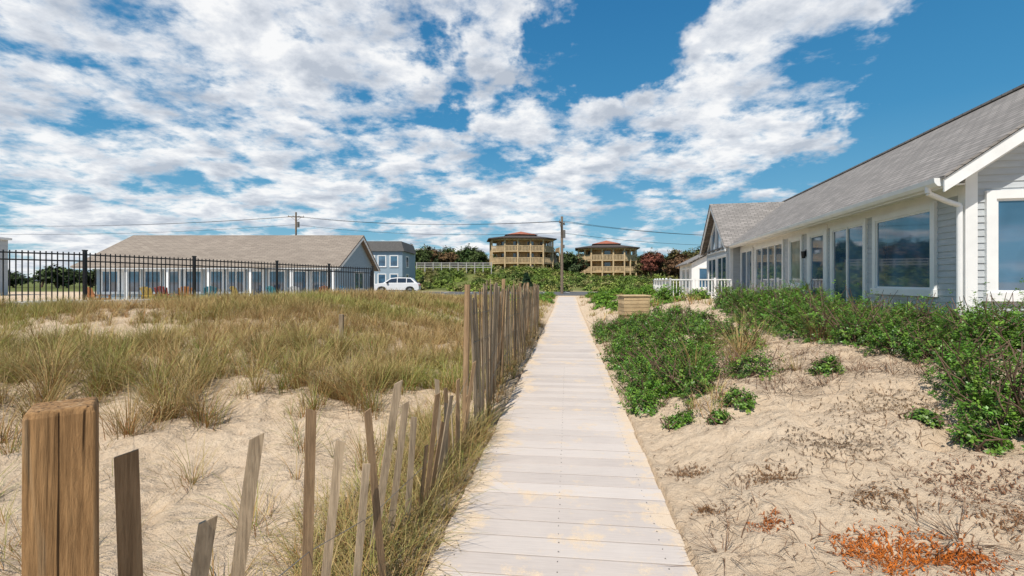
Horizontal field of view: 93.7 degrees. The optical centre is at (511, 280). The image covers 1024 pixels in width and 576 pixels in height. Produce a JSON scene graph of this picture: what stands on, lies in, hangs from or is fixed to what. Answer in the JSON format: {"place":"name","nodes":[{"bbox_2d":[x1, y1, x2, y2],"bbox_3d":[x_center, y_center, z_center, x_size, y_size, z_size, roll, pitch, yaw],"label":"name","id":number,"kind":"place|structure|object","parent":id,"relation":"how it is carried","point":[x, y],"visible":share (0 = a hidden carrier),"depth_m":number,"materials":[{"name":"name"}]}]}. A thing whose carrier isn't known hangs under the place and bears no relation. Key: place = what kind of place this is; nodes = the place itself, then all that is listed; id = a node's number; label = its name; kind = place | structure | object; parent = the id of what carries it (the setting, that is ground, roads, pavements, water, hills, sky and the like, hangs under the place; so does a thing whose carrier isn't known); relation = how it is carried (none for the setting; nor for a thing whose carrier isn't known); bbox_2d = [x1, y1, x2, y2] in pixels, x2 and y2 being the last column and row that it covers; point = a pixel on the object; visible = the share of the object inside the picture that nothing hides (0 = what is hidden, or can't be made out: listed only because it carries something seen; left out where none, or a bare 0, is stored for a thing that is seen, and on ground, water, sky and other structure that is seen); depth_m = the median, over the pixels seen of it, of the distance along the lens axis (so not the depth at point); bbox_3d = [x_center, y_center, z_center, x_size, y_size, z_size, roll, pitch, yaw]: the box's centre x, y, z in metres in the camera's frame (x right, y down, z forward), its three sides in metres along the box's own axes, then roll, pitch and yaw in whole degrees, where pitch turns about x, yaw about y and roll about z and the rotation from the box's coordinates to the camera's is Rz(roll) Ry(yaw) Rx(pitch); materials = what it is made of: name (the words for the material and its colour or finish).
{"place":"outdoors","nodes":[
{"label":"outdoors","id":0,"kind":"place"},
{"bbox_2d":[0,265,1023,575],"bbox_3d":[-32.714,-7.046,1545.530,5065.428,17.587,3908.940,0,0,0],"label":"sand dune ground","id":1,"kind":"structure","parent":0,"point":[800,501],"depth_m":3.82,"materials":[{"name":"beige sand"}]},
{"bbox_2d":[0,237,11,294],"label":"gray beach building","id":2,"kind":"structure","parent":1,"relation":"on","point":[3,243],"depth_m":45.68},
{"bbox_2d":[8,263,94,287],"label":"tree line","id":3,"kind":"object","parent":1,"relation":"on","point":[12,279],"visible":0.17,"depth_m":90.85,"materials":[{"name":"green plant"}]},
{"bbox_2d":[21,397,98,575],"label":"wooden post","id":4,"kind":"object","parent":1,"relation":"on","point":[60,487],"visible":1,"depth_m":0.96,"materials":[{"name":"brown wood"}]},
{"bbox_2d":[87,287,109,299],"bbox_3d":[-20.807,0.778,23.974,0.860,1.004,0.975,0,0,15],"label":"adirondack chair","id":5,"kind":"object","parent":1,"relation":"on","point":[92,293],"visible":0.2,"depth_m":23.67,"materials":[{"name":"paint"}]},
{"bbox_2d":[14,298,208,307],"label":"curb","id":6,"kind":"structure","parent":1,"relation":"on","point":[95,300],"depth_m":12.97,"materials":[{"name":"concrete"}]},
{"bbox_2d":[140,286,154,298],"bbox_3d":[-18.378,0.778,24.473,0.860,1.004,0.975,0,0,6],"label":"adirondack chair","id":7,"kind":"object","parent":1,"relation":"on","point":[146,292],"visible":0.22,"depth_m":24.18,"materials":[{"name":"paint"}]},
{"bbox_2d":[154,286,168,297],"bbox_3d":[-18.843,0.778,25.974,0.860,1.004,0.975,0,0,-15],"label":"adirondack chair","id":8,"kind":"object","parent":1,"relation":"on","point":[163,289],"visible":0.18,"depth_m":25.67,"materials":[{"name":"paint"}]},
{"bbox_2d":[175,286,191,296],"bbox_3d":[-16.986,0.778,24.976,0.860,1.004,0.975,0,0,-30],"label":"adirondack chair","id":9,"kind":"object","parent":1,"relation":"on","point":[184,293],"visible":0.17,"depth_m":24.70,"materials":[{"name":"paint"}]},
{"bbox_2d":[0,249,373,302],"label":"black metal fence","id":10,"kind":"object","parent":1,"relation":"on","point":[84,254],"visible":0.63,"depth_m":13.88,"materials":[{"name":"black metal"}]},
{"bbox_2d":[201,286,217,298],"bbox_3d":[-16.363,0.778,25.978,0.860,1.004,0.975,0,0,-37],"label":"adirondack chair","id":11,"kind":"object","parent":1,"relation":"on","point":[207,288],"visible":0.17,"depth_m":25.68,"materials":[{"name":"paint"}]},
{"bbox_2d":[72,237,379,298],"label":"windows and trim","id":12,"kind":"structure","parent":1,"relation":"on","point":[281,278],"depth_m":31.98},
{"bbox_2d":[96,244,371,298],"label":"walls","id":13,"kind":"structure","parent":1,"relation":"on","point":[358,258],"depth_m":32.94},
{"bbox_2d":[70,235,379,270],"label":"roof","id":14,"kind":"structure","parent":13,"relation":"on","point":[324,250],"depth_m":33.42,"materials":[{"name":"beige"}]},
{"bbox_2d":[266,286,274,293],"bbox_3d":[-13.284,0.778,26.974,0.860,1.004,0.975,0,0,19],"label":"adirondack chair","id":15,"kind":"object","parent":1,"relation":"on","point":[272,288],"visible":0.08,"depth_m":26.64,"materials":[{"name":"paint"}]},
{"bbox_2d":[0,287,553,575],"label":"dune grass","id":16,"kind":"structure","parent":1,"relation":"on","point":[372,373],"depth_m":6.32,"materials":[{"name":"plant"}]},
{"bbox_2d":[288,212,303,234],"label":"utility pole","id":17,"kind":"object","parent":1,"relation":"on","point":[297,224],"visible":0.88,"depth_m":69.88,"materials":[{"name":"grey wood"}]},
{"bbox_2d":[15,216,694,244],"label":"power lines","id":18,"kind":"object","parent":17,"relation":"attached to","point":[384,232],"visible":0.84,"depth_m":60.12,"materials":[{"name":"black metal"}]},
{"bbox_2d":[114,279,538,575],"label":"sand snow fence","id":19,"kind":"object","parent":1,"relation":"on","point":[489,348],"visible":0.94,"depth_m":2.46,"materials":[{"name":"brown wood"}]},
{"bbox_2d":[339,314,343,340],"bbox_3d":[-3.200,1.057,9.000,0.080,0.860,0.060,0,0,0],"label":"wooden stake","id":20,"kind":"object","parent":1,"relation":"on","point":[341,321],"visible":0.46,"depth_m":8.97,"materials":[{"name":"brown wood"}]},
{"bbox_2d":[367,241,415,291],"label":"blue gray house","id":21,"kind":"structure","parent":1,"relation":"on","point":[394,259],"depth_m":60.00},
{"bbox_2d":[416,262,491,273],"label":"hill guard fence","id":22,"kind":"object","parent":1,"relation":"on","point":[458,267],"visible":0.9,"depth_m":77.97,"materials":[{"name":"grey wood"}]},
{"bbox_2d":[0,335,1023,575],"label":"red ground plants","id":23,"kind":"object","parent":1,"relation":"on","point":[950,554],"visible":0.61,"depth_m":3.04,"materials":[{"name":"brown plant"}]},
{"bbox_2d":[490,238,553,268],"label":"cedar frame and balconies","id":24,"kind":"object","parent":1,"relation":"on","point":[509,252],"visible":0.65,"depth_m":105.24,"materials":[{"name":"beige wood"}]},
{"bbox_2d":[487,232,556,241],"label":"hip roof","id":25,"kind":"structure","parent":24,"relation":"on","point":[521,235],"depth_m":105.08,"materials":[{"name":"red tile"}]},
{"bbox_2d":[520,272,532,289],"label":"pine tree","id":26,"kind":"object","parent":1,"relation":"on","point":[526,279],"visible":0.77,"depth_m":58.56,"materials":[{"name":"green plant"}]},
{"bbox_2d":[416,292,672,295],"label":"parking lot","id":27,"kind":"structure","parent":1,"relation":"on","point":[569,293],"depth_m":50.57,"materials":[{"name":"grey asphalt"}]},
{"bbox_2d":[374,277,420,292],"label":"parked car","id":28,"kind":"object","parent":27,"relation":"on","point":[407,284],"visible":0.73,"depth_m":50.17,"materials":[{"name":"white paint"}]},
{"bbox_2d":[415,263,678,291],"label":"hillside shrubs","id":29,"kind":"object","parent":1,"relation":"on","point":[573,279],"visible":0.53,"depth_m":71.57,"materials":[{"name":"green plant"}]},
{"bbox_2d":[411,243,699,280],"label":"distant trees","id":30,"kind":"object","parent":1,"relation":"on","point":[428,255],"visible":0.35,"depth_m":93.73,"materials":[{"name":"green plant"}]},
{"bbox_2d":[554,247,559,263],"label":"stair tower","id":31,"kind":"structure","parent":1,"relation":"on","point":[557,250],"depth_m":109.71,"materials":[{"name":"beige wood"}]},
{"bbox_2d":[424,297,697,575],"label":"boardwalk","id":32,"kind":"structure","parent":1,"relation":"on","point":[588,499],"depth_m":3.68,"materials":[{"name":"beige wood"}]},
{"bbox_2d":[559,216,564,293],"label":"utility pole","id":33,"kind":"object","parent":1,"relation":"on","point":[562,247],"visible":0.88,"depth_m":49.88,"materials":[{"name":"brown wood"}]},
{"bbox_2d":[578,248,636,276],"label":"cedar frame and balconies","id":34,"kind":"object","parent":1,"relation":"on","point":[606,261],"visible":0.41,"depth_m":107.13,"materials":[{"name":"beige wood"}]},
{"bbox_2d":[575,241,639,250],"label":"hip roof","id":35,"kind":"structure","parent":34,"relation":"on","point":[606,244],"depth_m":107.89,"materials":[{"name":"red tile"}]},
{"bbox_2d":[510,283,711,312],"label":"pathside shrubs","id":36,"kind":"object","parent":1,"relation":"on","point":[600,297],"visible":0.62,"depth_m":23.75,"materials":[{"name":"green plant"}]},
{"bbox_2d":[617,295,650,319],"bbox_3d":[3.851,0.967,15.195,0.900,1.040,0.610,0,0,-8],"label":"wooden planter box","id":37,"kind":"object","parent":1,"relation":"on","point":[628,304],"visible":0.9,"depth_m":14.93,"materials":[{"name":"brown wood"}]},
{"bbox_2d":[639,252,664,277],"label":"reddish tree","id":38,"kind":"object","parent":1,"relation":"on","point":[649,260],"visible":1,"depth_m":81.18,"materials":[{"name":"red plant"}]},
{"bbox_2d":[675,254,706,292],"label":"white cottage","id":39,"kind":"structure","parent":1,"relation":"on","point":[694,267],"depth_m":34.97,"materials":[{"name":"grey wood"}]},
{"bbox_2d":[653,278,731,299],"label":"deck with railing","id":40,"kind":"structure","parent":1,"relation":"on","point":[659,282],"depth_m":21.02,"materials":[{"name":"grey wood"}]},
{"bbox_2d":[707,224,739,295],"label":"wing walls","id":41,"kind":"structure","parent":1,"relation":"on","point":[736,263],"depth_m":21.50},
{"bbox_2d":[699,207,732,295],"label":"wing windows and trim","id":42,"kind":"structure","parent":41,"relation":"attached to","point":[717,267],"depth_m":24.26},
{"bbox_2d":[699,202,783,254],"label":"wing roof","id":43,"kind":"structure","parent":41,"relation":"on","point":[734,221],"depth_m":23.29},
{"bbox_2d":[577,290,1022,423],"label":"dry beach grass","id":44,"kind":"structure","parent":1,"relation":"on","point":[740,347],"depth_m":7.00,"materials":[{"name":"plant"}]},
{"bbox_2d":[587,278,1023,455],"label":"rosa rugosa shrubs","id":45,"kind":"object","parent":1,"relation":"on","point":[976,335],"visible":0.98,"depth_m":5.98,"materials":[{"name":"green plant"}]},
{"bbox_2d":[617,333,1023,575],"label":"dead brush","id":46,"kind":"object","parent":1,"relation":"on","point":[826,382],"visible":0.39,"depth_m":4.78,"materials":[{"name":"brown plant"}]},
{"bbox_2d":[753,127,1023,324],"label":"walls","id":47,"kind":"structure","parent":1,"relation":"on","point":[1005,172],"depth_m":7.80,"materials":[{"name":"grey wood"}]},
{"bbox_2d":[801,249,806,257],"bbox_3d":[8.422,-0.775,13.834,0.180,0.250,0.140,0,0,13],"label":"wall lantern","id":48,"kind":"object","parent":47,"relation":"attached to","point":[803,254],"depth_m":13.79,"materials":[{"name":"black metal"}]},
{"bbox_2d":[704,84,1023,253],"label":"roof","id":49,"kind":"structure","parent":47,"relation":"on","point":[945,149],"depth_m":10.58,"materials":[{"name":"grey"}]},
{"bbox_2d":[728,126,1023,315],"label":"windows and trim","id":50,"kind":"structure","parent":47,"relation":"attached to","point":[904,241],"depth_m":8.90,"materials":[{"name":"grey wood"}]},
{"bbox_2d":[0,0,1023,280],"label":"sky","id":51,"kind":"structure","parent":0,"point":[643,115],"materials":[{"name":"blue"}]}
]}

